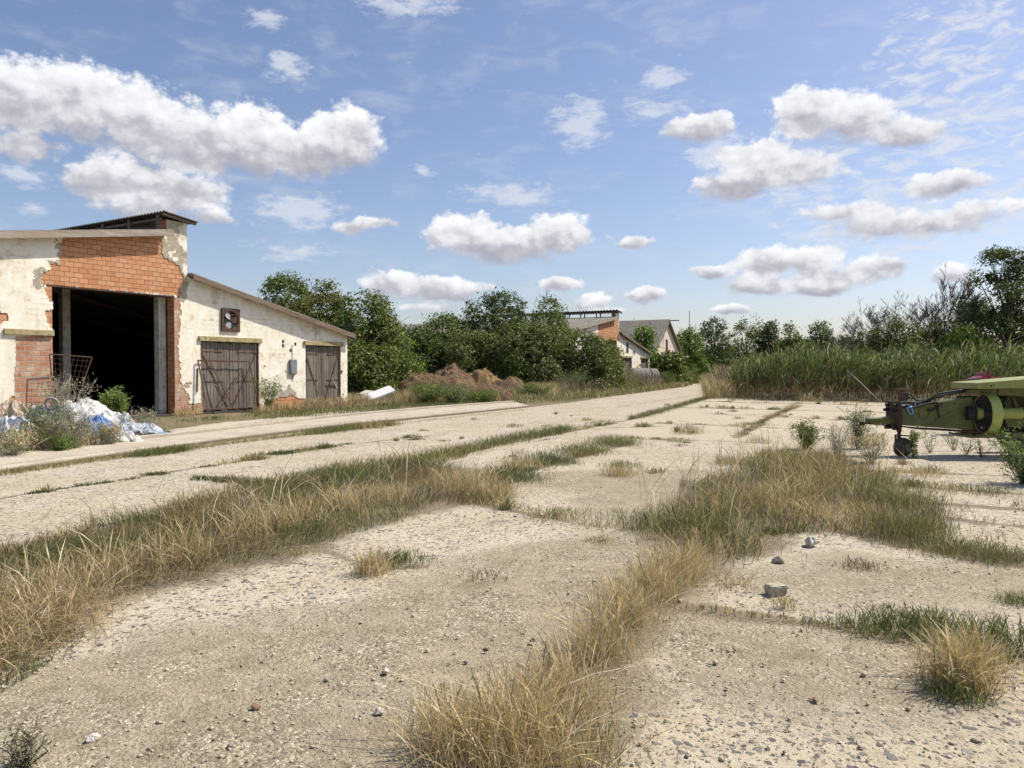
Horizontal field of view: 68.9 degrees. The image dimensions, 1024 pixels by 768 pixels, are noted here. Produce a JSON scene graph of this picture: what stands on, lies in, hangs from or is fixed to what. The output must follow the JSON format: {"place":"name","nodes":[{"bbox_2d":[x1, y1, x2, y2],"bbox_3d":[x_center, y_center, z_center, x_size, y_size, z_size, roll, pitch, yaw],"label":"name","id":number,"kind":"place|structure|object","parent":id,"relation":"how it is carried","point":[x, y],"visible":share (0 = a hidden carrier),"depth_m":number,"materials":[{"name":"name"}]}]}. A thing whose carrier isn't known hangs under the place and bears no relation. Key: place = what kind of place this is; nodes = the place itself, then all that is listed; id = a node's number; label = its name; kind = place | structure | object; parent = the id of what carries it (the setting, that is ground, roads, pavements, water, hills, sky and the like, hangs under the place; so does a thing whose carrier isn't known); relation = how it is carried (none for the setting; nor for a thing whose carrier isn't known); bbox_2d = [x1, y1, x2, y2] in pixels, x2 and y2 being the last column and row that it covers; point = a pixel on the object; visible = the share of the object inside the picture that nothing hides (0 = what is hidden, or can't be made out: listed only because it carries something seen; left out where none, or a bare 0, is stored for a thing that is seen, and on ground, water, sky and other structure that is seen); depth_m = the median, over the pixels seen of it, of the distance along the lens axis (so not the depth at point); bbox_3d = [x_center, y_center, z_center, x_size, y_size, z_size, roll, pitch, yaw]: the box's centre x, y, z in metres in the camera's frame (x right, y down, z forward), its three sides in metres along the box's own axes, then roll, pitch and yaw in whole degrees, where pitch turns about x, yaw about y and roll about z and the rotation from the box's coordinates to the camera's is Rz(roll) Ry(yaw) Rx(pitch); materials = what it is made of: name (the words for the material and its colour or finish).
{"place":"outdoors","nodes":[
{"label":"outdoors","id":0,"kind":"place"},
{"bbox_2d":[92,410,134,425],"bbox_3d":[-9.454,0.899,17.764,1.255,0.571,0.992,0,1,-6],"label":"plastic sheet","id":1,"kind":"object","parent":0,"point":[115,417],"visible":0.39,"depth_m":17.62,"materials":[{"name":"white plastic"}]},
{"bbox_2d":[0,402,528,472],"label":"path","id":2,"kind":"structure","parent":0,"point":[33,455],"depth_m":17.54,"materials":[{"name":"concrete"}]},
{"bbox_2d":[111,431,142,441],"bbox_3d":[-8.184,1.117,15.716,0.817,0.268,0.534,0,1,-6],"label":"plastic sheet","id":3,"kind":"object","parent":2,"relation":"on","point":[126,436],"visible":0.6,"depth_m":15.61,"materials":[{"name":"white plastic"}]},
{"bbox_2d":[2,372,961,447],"bbox_3d":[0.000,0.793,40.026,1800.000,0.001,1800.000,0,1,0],"label":"ground","id":4,"kind":"structure","parent":0,"point":[167,422],"depth_m":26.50,"materials":[{"name":"plant"}]},
{"bbox_2d":[0,399,28,417],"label":"plastic sack","id":5,"kind":"object","parent":4,"relation":"on","point":[6,406],"visible":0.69,"depth_m":20.39,"materials":[{"name":"beige plastic"}]},
{"bbox_2d":[0,415,33,437],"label":"plastic sack","id":6,"kind":"object","parent":4,"relation":"on","point":[8,420],"visible":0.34,"depth_m":15.36,"materials":[{"name":"white plastic"}]},
{"bbox_2d":[0,429,41,455],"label":"dry shrub","id":7,"kind":"object","parent":4,"relation":"on","point":[21,441],"visible":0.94,"depth_m":13.19,"materials":[{"name":"brown plant"}]},
{"bbox_2d":[0,422,48,446],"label":"dry shrub","id":8,"kind":"object","parent":4,"relation":"on","point":[11,431],"visible":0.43,"depth_m":13.93,"materials":[{"name":"brown plant"}]},
{"bbox_2d":[3,398,74,442],"bbox_3d":[-9.216,0.763,14.737,1.170,1.055,1.348,1,1,30],"label":"shrub","id":9,"kind":"object","parent":4,"relation":"on","point":[32,415],"visible":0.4,"depth_m":14.64,"materials":[{"name":"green plant"}]},
{"bbox_2d":[17,370,101,429],"bbox_3d":[-11.003,0.434,18.276,1.560,1.577,1.628,1,2,39],"label":"shrub","id":10,"kind":"object","parent":4,"relation":"on","point":[62,400],"visible":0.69,"depth_m":18.21,"materials":[{"name":"brown plant"}]},
{"bbox_2d":[38,431,81,450],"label":"shrub","id":11,"kind":"object","parent":4,"relation":"on","point":[63,445],"visible":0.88,"depth_m":13.94,"materials":[{"name":"green plant"}]},
{"bbox_2d":[28,397,115,424],"bbox_3d":[-11.075,0.719,18.794,2.134,0.786,1.532,0,1,-17],"label":"plastic sheet","id":12,"kind":"object","parent":4,"relation":"on","point":[96,407],"visible":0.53,"depth_m":18.35,"materials":[{"name":"white plastic"}]},
{"bbox_2d":[37,406,107,448],"bbox_3d":[-8.408,0.870,14.363,1.216,0.909,1.157,0,1,0],"label":"shrub","id":13,"kind":"object","parent":4,"relation":"on","point":[82,423],"visible":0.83,"depth_m":14.29,"materials":[{"name":"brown plant"}]},
{"bbox_2d":[0,412,174,451],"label":"heap grass","id":14,"kind":"structure","parent":4,"relation":"on","point":[39,444],"depth_m":14.49,"materials":[{"name":"green plant"}]},
{"bbox_2d":[79,415,118,437],"bbox_3d":[-9.254,0.943,16.616,0.900,0.527,0.802,0,1,-11],"label":"plastic sheet","id":15,"kind":"object","parent":4,"relation":"on","point":[103,419],"visible":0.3,"depth_m":16.59,"materials":[{"name":"blue plastic"}]},
{"bbox_2d":[86,416,127,444],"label":"dry shrub","id":16,"kind":"object","parent":4,"relation":"on","point":[113,431],"visible":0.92,"depth_m":15.07,"materials":[{"name":"brown plant"}]},
{"bbox_2d":[97,385,132,413],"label":"round weed","id":17,"kind":"object","parent":4,"relation":"on","point":[114,401],"visible":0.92,"depth_m":19.64,"materials":[{"name":"green plant"}]},
{"bbox_2d":[121,405,159,435],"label":"dry shrub","id":18,"kind":"object","parent":4,"relation":"on","point":[143,415],"visible":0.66,"depth_m":17.54,"materials":[{"name":"brown plant"}]},
{"bbox_2d":[118,421,163,434],"bbox_3d":[-8.771,1.035,17.385,1.254,0.342,0.740,-1,1,-26],"label":"plastic sack","id":19,"kind":"object","parent":4,"relation":"on","point":[142,427],"visible":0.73,"depth_m":17.22,"materials":[{"name":"white plastic"}]},
{"bbox_2d":[0,210,355,417],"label":"barn","id":20,"kind":"structure","parent":4,"relation":"on","point":[138,312],"depth_m":26.28,"materials":[{"name":"paint"}]},
{"bbox_2d":[49,354,92,386],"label":"wire gate","id":21,"kind":"structure","parent":20,"relation":"attached to","point":[62,380],"depth_m":22.17,"materials":[{"name":"metal"}]},
{"bbox_2d":[200,342,229,410],"bbox_3d":[-10.787,-0.268,27.004,0.119,2.501,1.328,1,1,31],"label":"door","id":22,"kind":"structure","parent":20,"relation":"in","point":[215,394],"depth_m":27.02,"materials":[{"name":"wood"}]},
{"bbox_2d":[229,343,257,409],"bbox_3d":[-10.091,-0.297,28.163,0.119,2.493,1.328,1,1,31],"label":"door","id":23,"kind":"structure","parent":20,"relation":"in","point":[241,395],"depth_m":28.07,"materials":[{"name":"wood"}]},
{"bbox_2d":[305,346,321,402],"bbox_3d":[-8.322,-0.345,31.113,0.119,2.487,1.066,1,1,31],"label":"door","id":24,"kind":"structure","parent":20,"relation":"in","point":[313,361],"depth_m":31.15,"materials":[{"name":"wood"}]},
{"bbox_2d":[322,346,339,404],"bbox_3d":[-7.761,-0.367,32.045,0.119,2.484,1.066,1,1,31],"label":"door","id":25,"kind":"structure","parent":20,"relation":"in","point":[330,362],"depth_m":31.97,"materials":[{"name":"wood"}]},
{"bbox_2d":[197,360,259,409],"bbox_3d":[-10.286,0.033,27.269,0.282,1.811,2.564,1,1,31],"label":"iron frame","id":26,"kind":"object","parent":4,"relation":"on","point":[220,408],"visible":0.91,"depth_m":27.05,"materials":[{"name":"brown metal"}]},
{"bbox_2d":[0,400,513,452],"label":"kerb","id":27,"kind":"structure","parent":4,"relation":"on","point":[223,428],"depth_m":21.00,"materials":[{"name":"concrete"}]},
{"bbox_2d":[0,405,527,469],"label":"kerb","id":28,"kind":"structure","parent":4,"relation":"on","point":[15,465],"depth_m":15.97,"materials":[{"name":"concrete"}]},
{"bbox_2d":[248,375,283,410],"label":"shrub","id":29,"kind":"object","parent":4,"relation":"on","point":[271,399],"visible":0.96,"depth_m":27.92,"materials":[{"name":"green plant"}]},
{"bbox_2d":[166,409,374,431],"bbox_3d":[-7.856,1.170,21.008,2.366,0.001,17.055,0,1,17],"label":"apron","id":30,"kind":"object","parent":4,"relation":"on","point":[214,425],"visible":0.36,"depth_m":21.80,"materials":[{"name":"concrete"}]},
{"bbox_2d":[258,268,320,317],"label":"leafy tree","id":31,"kind":"object","parent":4,"relation":"on","point":[276,283],"visible":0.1,"depth_m":43.60,"materials":[{"name":"green plant"}]},
{"bbox_2d":[284,277,354,386],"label":"leafy tree","id":32,"kind":"object","parent":4,"relation":"on","point":[305,305],"visible":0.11,"depth_m":41.95,"materials":[{"name":"green plant"}]},
{"bbox_2d":[347,334,403,399],"bbox_3d":[-7.715,-0.889,38.416,4.684,3.499,4.260,0,1,0],"label":"leafy bush","id":33,"kind":"object","parent":4,"relation":"on","point":[363,373],"visible":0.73,"depth_m":37.86,"materials":[{"name":"green plant"}]},
{"bbox_2d":[332,288,421,382],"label":"leafy tree","id":34,"kind":"object","parent":4,"relation":"on","point":[382,327],"visible":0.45,"depth_m":40.57,"materials":[{"name":"green plant"}]},
{"bbox_2d":[362,386,395,399],"bbox_3d":[-6.357,0.483,35.606,1.450,0.120,0.850,-22,26,-23],"label":"foam panel","id":35,"kind":"object","parent":4,"relation":"on","point":[381,392],"visible":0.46,"depth_m":35.54,"materials":[{"name":"white plastic"}]},
{"bbox_2d":[367,331,429,377],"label":"leafy bush","id":36,"kind":"object","parent":4,"relation":"on","point":[420,366],"visible":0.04,"depth_m":42.79,"materials":[{"name":"green plant"}]},
{"bbox_2d":[398,323,452,373],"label":"leafy tree","id":37,"kind":"object","parent":4,"relation":"on","point":[422,350],"visible":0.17,"depth_m":46.52,"materials":[{"name":"green plant"}]},
{"bbox_2d":[404,379,449,403],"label":"roadside shrub","id":38,"kind":"object","parent":4,"relation":"on","point":[427,397],"visible":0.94,"depth_m":33.27,"materials":[{"name":"green plant"}]},
{"bbox_2d":[397,373,467,393],"bbox_3d":[-4.071,0.075,39.365,4.263,1.504,3.744,0,1,0],"label":"dung heap","id":39,"kind":"object","parent":4,"relation":"on","point":[437,379],"visible":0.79,"depth_m":38.86,"materials":[{"name":"brown soil"}]},
{"bbox_2d":[413,310,481,370],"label":"leafy tree","id":40,"kind":"object","parent":4,"relation":"on","point":[452,322],"visible":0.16,"depth_m":49.02,"materials":[{"name":"green plant"}]},
{"bbox_2d":[429,382,474,403],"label":"roadside shrub","id":41,"kind":"object","parent":4,"relation":"on","point":[453,395],"visible":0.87,"depth_m":33.71,"materials":[{"name":"green plant"}]},
{"bbox_2d":[433,363,475,383],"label":"dung heap","id":42,"kind":"object","parent":4,"relation":"on","point":[452,370],"visible":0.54,"depth_m":41.43,"materials":[{"name":"brown soil"}]},
{"bbox_2d":[424,327,506,379],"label":"leafy bush","id":43,"kind":"object","parent":4,"relation":"on","point":[460,348],"visible":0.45,"depth_m":46.38,"materials":[{"name":"green plant"}]},
{"bbox_2d":[444,381,512,401],"bbox_3d":[-1.935,0.346,36.924,5.790,1.066,2.749,0,1,0],"label":"dung heap","id":44,"kind":"object","parent":4,"relation":"on","point":[487,386],"visible":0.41,"depth_m":36.48,"materials":[{"name":"brown soil"}]},
{"bbox_2d":[467,368,500,383],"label":"dung heap","id":45,"kind":"object","parent":4,"relation":"on","point":[484,375],"visible":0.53,"depth_m":42.47,"materials":[{"name":"soil"}]},
{"bbox_2d":[464,387,504,401],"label":"roadside shrub","id":46,"kind":"object","parent":4,"relation":"on","point":[482,397],"visible":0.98,"depth_m":34.83,"materials":[{"name":"green plant"}]},
{"bbox_2d":[450,286,542,373],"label":"leafy tree","id":47,"kind":"object","parent":4,"relation":"on","point":[491,301],"visible":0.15,"depth_m":49.92,"materials":[{"name":"green plant"}]},
{"bbox_2d":[364,309,652,374],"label":"barn","id":48,"kind":"structure","parent":4,"relation":"on","point":[636,354],"depth_m":68.48,"materials":[{"name":"paint"}]},
{"bbox_2d":[490,374,526,396],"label":"dung heap","id":49,"kind":"object","parent":4,"relation":"on","point":[510,380],"visible":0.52,"depth_m":42.34,"materials":[{"name":"brown soil"}]},
{"bbox_2d":[486,348,536,382],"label":"leafy bush","id":50,"kind":"object","parent":4,"relation":"on","point":[499,366],"visible":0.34,"depth_m":46.25,"materials":[{"name":"green plant"}]},
{"bbox_2d":[0,398,1023,767],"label":"concrete yard","id":51,"kind":"structure","parent":4,"relation":"on","point":[192,694],"depth_m":4.79,"materials":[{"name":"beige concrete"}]},
{"bbox_2d":[0,718,51,767],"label":"dark weed","id":52,"kind":"object","parent":51,"relation":"on","point":[26,758],"visible":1,"depth_m":2.98,"materials":[{"name":"green plant"}]},
{"bbox_2d":[85,733,100,742],"bbox_3d":[-1.803,1.519,3.212,0.060,0.035,0.040,-1,2,-41],"label":"stone","id":53,"kind":"object","parent":51,"relation":"on","point":[92,737],"visible":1,"depth_m":3.20,"materials":[{"name":"white stone"}]},
{"bbox_2d":[0,434,540,713],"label":"dry grass","id":54,"kind":"structure","parent":51,"relation":"on","point":[112,550],"depth_m":6.68,"materials":[{"name":"beige plant"}]},
{"bbox_2d":[0,395,1023,716],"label":"joint grass","id":55,"kind":"structure","parent":51,"relation":"on","point":[962,663],"depth_m":6.98,"materials":[{"name":"green plant"}]},
{"bbox_2d":[764,582,786,597],"bbox_3d":[1.861,1.453,5.272,0.132,0.090,0.098,-3,2,-12],"label":"stone","id":56,"kind":"object","parent":51,"relation":"on","point":[774,589],"visible":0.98,"depth_m":5.23,"materials":[{"name":"grey stone"}]},
{"bbox_2d":[804,536,818,547],"bbox_3d":[2.671,1.410,6.680,0.138,0.111,0.135,-1,2,-40],"label":"stone","id":57,"kind":"object","parent":51,"relation":"on","point":[810,541],"visible":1,"depth_m":6.64,"materials":[{"name":"grey stone"}]},
{"bbox_2d":[816,420,855,454],"bbox_3d":[5.876,0.955,13.509,0.688,0.717,0.693,0,1,21],"label":"weed bush","id":58,"kind":"object","parent":51,"relation":"on","point":[833,436],"visible":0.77,"depth_m":13.44,"materials":[{"name":"green plant"}]},
{"bbox_2d":[837,401,877,448],"bbox_3d":[6.775,0.800,14.629,0.686,0.982,0.883,0,1,0],"label":"weed bush","id":59,"kind":"object","parent":51,"relation":"on","point":[857,430],"visible":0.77,"depth_m":14.66,"materials":[{"name":"green plant"}]},
{"bbox_2d":[845,414,892,462],"bbox_3d":[6.011,0.925,12.572,0.812,0.822,0.751,0,1,0],"label":"weed bush","id":60,"kind":"object","parent":51,"relation":"on","point":[868,445],"visible":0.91,"depth_m":12.53,"materials":[{"name":"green plant"}]},
{"bbox_2d":[723,333,1023,401],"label":"reed bed","id":61,"kind":"object","parent":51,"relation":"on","point":[807,371],"visible":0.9,"depth_m":36.68,"materials":[{"name":"green plant"}]},
{"bbox_2d":[903,424,921,458],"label":"weed bush","id":62,"kind":"object","parent":51,"relation":"on","point":[913,440],"visible":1,"depth_m":13.15,"materials":[{"name":"green plant"}]},
{"bbox_2d":[919,430,939,452],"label":"weed","id":63,"kind":"object","parent":51,"relation":"on","point":[928,445],"visible":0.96,"depth_m":14.01,"materials":[{"name":"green plant"}]},
{"bbox_2d":[859,376,1023,455],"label":"farm implement","id":64,"kind":"object","parent":51,"relation":"on","point":[995,403],"visible":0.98,"depth_m":13.36,"materials":[{"name":"green paint"}]},
{"bbox_2d":[964,369,1005,395],"bbox_3d":[11.718,0.426,18.181,1.604,1.568,0.465,0,1,0],"label":"red implement","id":65,"kind":"object","parent":51,"relation":"on","point":[980,376],"visible":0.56,"depth_m":18.00,"materials":[{"name":"paint"}]},
{"bbox_2d":[980,422,1023,484],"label":"weed bush","id":66,"kind":"object","parent":51,"relation":"on","point":[1015,462],"visible":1,"depth_m":10.29,"materials":[{"name":"green plant"}]},
{"bbox_2d":[481,318,575,384],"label":"leafy tree","id":67,"kind":"object","parent":4,"relation":"on","point":[545,338],"visible":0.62,"depth_m":47.20,"materials":[{"name":"green plant"}]},
{"bbox_2d":[508,381,558,396],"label":"roadside shrub","id":68,"kind":"object","parent":4,"relation":"on","point":[532,390],"visible":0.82,"depth_m":39.08,"materials":[{"name":"green plant"}]},
{"bbox_2d":[523,290,577,371],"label":"leafy tree","id":69,"kind":"object","parent":4,"relation":"on","point":[559,320],"visible":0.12,"depth_m":54.30,"materials":[{"name":"green plant"}]},
{"bbox_2d":[551,369,590,389],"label":"roadside shrub","id":70,"kind":"object","parent":4,"relation":"on","point":[567,376],"visible":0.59,"depth_m":46.50,"materials":[{"name":"green plant"}]},
{"bbox_2d":[536,325,624,390],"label":"leafy bush","id":71,"kind":"object","parent":4,"relation":"on","point":[573,361],"visible":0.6,"depth_m":48.70,"materials":[{"name":"green plant"}]},
{"bbox_2d":[580,343,634,388],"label":"leafy bush","id":72,"kind":"object","parent":4,"relation":"on","point":[621,368],"visible":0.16,"depth_m":51.47,"materials":[{"name":"green plant"}]},
{"bbox_2d":[627,368,651,381],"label":"round bale","id":73,"kind":"object","parent":4,"relation":"on","point":[647,371],"visible":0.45,"depth_m":61.94},
{"bbox_2d":[630,318,662,361],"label":"distant tree","id":74,"kind":"object","parent":4,"relation":"on","point":[647,333],"visible":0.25,"depth_m":83.08,"materials":[{"name":"green plant"}]},
{"bbox_2d":[619,319,682,361],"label":"gabled house","id":75,"kind":"structure","parent":4,"relation":"on","point":[666,336],"depth_m":95.35,"materials":[{"name":"grey stone"}]},
{"bbox_2d":[646,346,693,384],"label":"distant bush","id":76,"kind":"object","parent":4,"relation":"on","point":[666,362],"visible":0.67,"depth_m":71.26,"materials":[{"name":"green plant"}]},
{"bbox_2d":[677,323,716,375],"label":"distant tree","id":77,"kind":"object","parent":4,"relation":"on","point":[688,339],"visible":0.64,"depth_m":111.03,"materials":[{"name":"green plant"}]},
{"bbox_2d":[694,315,734,373],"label":"distant tree","id":78,"kind":"object","parent":4,"relation":"on","point":[716,353],"visible":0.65,"depth_m":117.38,"materials":[{"name":"green plant"}]},
{"bbox_2d":[706,361,779,393],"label":"dead stalks","id":79,"kind":"object","parent":4,"relation":"on","point":[720,372],"visible":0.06,"depth_m":49.53,"materials":[{"name":"beige plant"}]},
{"bbox_2d":[723,310,764,367],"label":"distant tree","id":80,"kind":"object","parent":4,"relation":"on","point":[747,335],"visible":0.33,"depth_m":121.43,"materials":[{"name":"green plant"}]},
{"bbox_2d":[750,319,784,356],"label":"distant tree","id":81,"kind":"object","parent":4,"relation":"on","point":[768,334],"visible":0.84,"depth_m":115.49,"materials":[{"name":"green plant"}]},
{"bbox_2d":[773,320,805,353],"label":"distant tree","id":82,"kind":"object","parent":4,"relation":"on","point":[786,343],"visible":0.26,"depth_m":107.54,"materials":[{"name":"green plant"}]},
{"bbox_2d":[785,418,826,449],"bbox_3d":[5.741,1.011,14.639,0.844,0.716,0.776,0,1,0],"label":"weed bush","id":83,"kind":"object","parent":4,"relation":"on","point":[808,432],"visible":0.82,"depth_m":14.53,"materials":[{"name":"green plant"}]},
{"bbox_2d":[804,318,838,352],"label":"distant tree","id":84,"kind":"object","parent":4,"relation":"on","point":[826,333],"visible":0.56,"depth_m":111.10,"materials":[{"name":"green plant"}]},
{"bbox_2d":[829,330,856,357],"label":"dead tree","id":85,"kind":"object","parent":4,"relation":"on","point":[841,338],"visible":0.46,"depth_m":88.94,"materials":[{"name":"grey plant"}]},
{"bbox_2d":[681,338,1023,373],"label":"wood","id":86,"kind":"object","parent":4,"relation":"on","point":[747,351],"visible":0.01,"depth_m":180.15,"materials":[{"name":"green plant"}]},
{"bbox_2d":[837,311,895,354],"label":"dead tree","id":87,"kind":"object","parent":4,"relation":"on","point":[853,332],"visible":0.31,"depth_m":58.98,"materials":[{"name":"grey plant"}]},
{"bbox_2d":[846,296,905,351],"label":"dead tree","id":88,"kind":"object","parent":4,"relation":"on","point":[870,318],"visible":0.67,"depth_m":55.49,"materials":[{"name":"grey plant"}]},
{"bbox_2d":[853,329,920,389],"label":"leafy bush","id":89,"kind":"object","parent":4,"relation":"on","point":[875,347],"visible":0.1,"depth_m":55.18,"materials":[{"name":"green plant"}]},
{"bbox_2d":[858,314,937,390],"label":"leafy tree","id":90,"kind":"object","parent":4,"relation":"on","point":[905,340],"visible":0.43,"depth_m":54.25,"materials":[{"name":"green plant"}]},
{"bbox_2d":[877,291,946,354],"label":"dead tree","id":91,"kind":"object","parent":4,"relation":"on","point":[911,315],"visible":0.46,"depth_m":57.23,"materials":[{"name":"grey plant"}]},
{"bbox_2d":[900,316,970,387],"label":"leafy tree","id":92,"kind":"object","parent":4,"relation":"on","point":[934,324],"visible":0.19,"depth_m":55.21,"materials":[{"name":"green plant"}]},
{"bbox_2d":[915,262,965,352],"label":"dead tree","id":93,"kind":"object","parent":4,"relation":"on","point":[942,283],"visible":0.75,"depth_m":55.42,"materials":[{"name":"grey plant"}]},
{"bbox_2d":[913,276,984,348],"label":"dead tree","id":94,"kind":"object","parent":4,"relation":"on","point":[969,292],"visible":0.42,"depth_m":56.10,"materials":[{"name":"grey plant"}]},
{"bbox_2d":[935,322,998,359],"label":"leafy bush","id":95,"kind":"object","parent":4,"relation":"on","point":[963,336],"visible":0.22,"depth_m":53.23,"materials":[{"name":"green plant"}]},
{"bbox_2d":[943,291,997,352],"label":"leafy tree","id":96,"kind":"object","parent":4,"relation":"on","point":[983,300],"visible":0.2,"depth_m":60.43,"materials":[{"name":"green plant"}]},
{"bbox_2d":[950,244,1023,353],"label":"tall tree","id":97,"kind":"object","parent":4,"relation":"on","point":[1011,317],"visible":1,"depth_m":51.90,"materials":[{"name":"green plant"}]},
{"bbox_2d":[957,304,1023,358],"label":"leafy tree","id":98,"kind":"object","parent":4,"relation":"on","point":[989,336],"visible":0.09,"depth_m":55.64,"materials":[{"name":"green plant"}]},
{"bbox_2d":[0,0,1023,362],"label":"sky","id":99,"kind":"structure","parent":0,"point":[797,161],"materials":[{"name":"blue"}]},
{"bbox_2d":[302,525,763,767],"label":"straw grass","id":100,"kind":"structure","parent":0,"point":[524,707],"depth_m":3.26,"materials":[{"name":"beige plant"}]},
{"bbox_2d":[602,384,704,397],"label":"road","id":101,"kind":"structure","parent":0,"point":[689,391],"depth_m":46.73,"materials":[{"name":"concrete"}]},
{"bbox_2d":[574,418,1023,581],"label":"mixed grass","id":102,"kind":"structure","parent":0,"point":[826,473],"depth_m":7.91,"materials":[{"name":"green plant"}]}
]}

